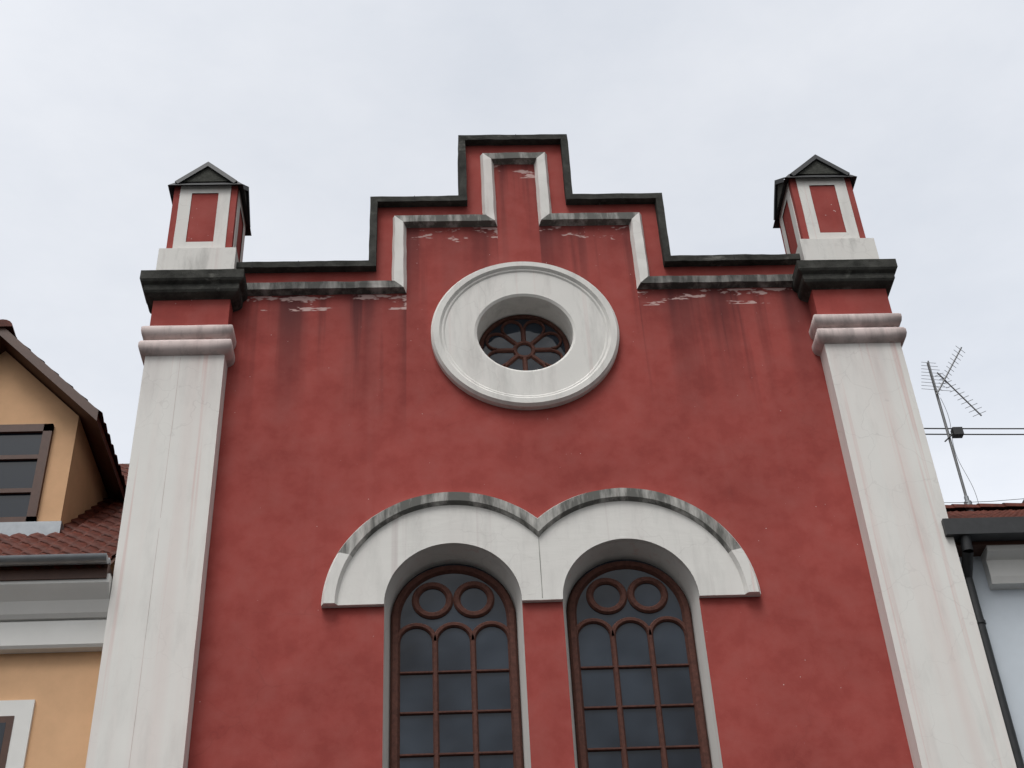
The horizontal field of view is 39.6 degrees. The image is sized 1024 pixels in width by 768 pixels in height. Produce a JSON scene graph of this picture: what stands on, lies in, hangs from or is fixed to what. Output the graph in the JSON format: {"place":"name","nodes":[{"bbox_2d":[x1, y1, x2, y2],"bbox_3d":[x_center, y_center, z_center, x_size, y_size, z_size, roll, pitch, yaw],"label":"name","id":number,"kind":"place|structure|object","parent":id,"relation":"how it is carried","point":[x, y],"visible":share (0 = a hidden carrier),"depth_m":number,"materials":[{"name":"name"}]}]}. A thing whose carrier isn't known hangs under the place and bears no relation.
{"place":"outdoors","nodes":[
{"label":"outdoors","id":0,"kind":"place"},
{"bbox_2d":[0,319,128,767],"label":"house","id":1,"kind":"structure","parent":0,"point":[63,477],"depth_m":15.23,"materials":[{"name":"yellow paint"}]},
{"bbox_2d":[0,0,1023,504],"label":"sky","id":2,"kind":"structure","parent":0,"point":[320,108],"materials":[{"name":"white"}]},
{"bbox_2d":[187,145,913,767],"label":"wall","id":3,"kind":"structure","parent":0,"point":[345,417],"depth_m":15.93,"materials":[{"name":"red paint"}]},
{"bbox_2d":[941,500,1023,767],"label":"house","id":4,"kind":"structure","parent":0,"point":[989,540],"depth_m":15.30,"materials":[{"name":"paint"}]},
{"bbox_2d":[921,346,984,510],"bbox_3d":[7.217,0.687,22.820,0.992,3.247,0.150,-1,-38,-3],"label":"tv aerial","id":5,"kind":"object","parent":4,"relation":"on","point":[957,432],"visible":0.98,"depth_m":22.93,"materials":[{"name":"grey metal"}]},
{"bbox_2d":[924,428,1023,502],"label":"cables","id":6,"kind":"object","parent":4,"relation":"on","point":[977,434],"visible":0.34,"depth_m":22.94,"materials":[{"name":"black plastic"}]},
{"label":"ground","id":7,"kind":"structure","parent":0,"visible":0},
{"bbox_2d":[85,162,251,767],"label":"pier","id":8,"kind":"structure","parent":7,"relation":"on","point":[194,285],"depth_m":15.50,"materials":[{"name":"white paint"}]},
{"bbox_2d":[773,154,1016,767],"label":"pier","id":9,"kind":"structure","parent":7,"relation":"on","point":[843,277],"depth_m":15.79,"materials":[{"name":"white paint"}]},
{"bbox_3d":[0.140,8.997,21.540,9.200,15.300,17.450,-1,-38,-3],"label":"synagogue","id":10,"kind":"object","parent":7,"relation":"on","visible":0},
{"bbox_2d":[236,134,800,295],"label":"gable trim","id":11,"kind":"structure","parent":10,"relation":"attached to","point":[401,224],"depth_m":18.24,"materials":[{"name":"concrete"}]},
{"bbox_2d":[251,134,734,268],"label":"coping joints","id":12,"kind":"object","parent":11,"relation":"attached to","point":[414,201],"visible":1,"depth_m":17.98,"materials":[{"name":"black"}]},
{"bbox_2d":[431,262,618,409],"bbox_3d":[0.155,-0.521,17.335,2.280,2.280,0.455,-1,-38,-3],"label":"rose window","id":13,"kind":"structure","parent":10,"relation":"attached to","point":[525,335],"depth_m":17.36,"materials":[{"name":"white paint"}]},
{"bbox_2d":[321,488,760,607],"bbox_3d":[0.292,1.727,15.375,4.641,1.381,0.108,-1,-38,-3],"label":"hood mould","id":14,"kind":"object","parent":10,"relation":"attached to","point":[539,557],"visible":1,"depth_m":15.41,"materials":[{"name":"white paint"}]}
]}

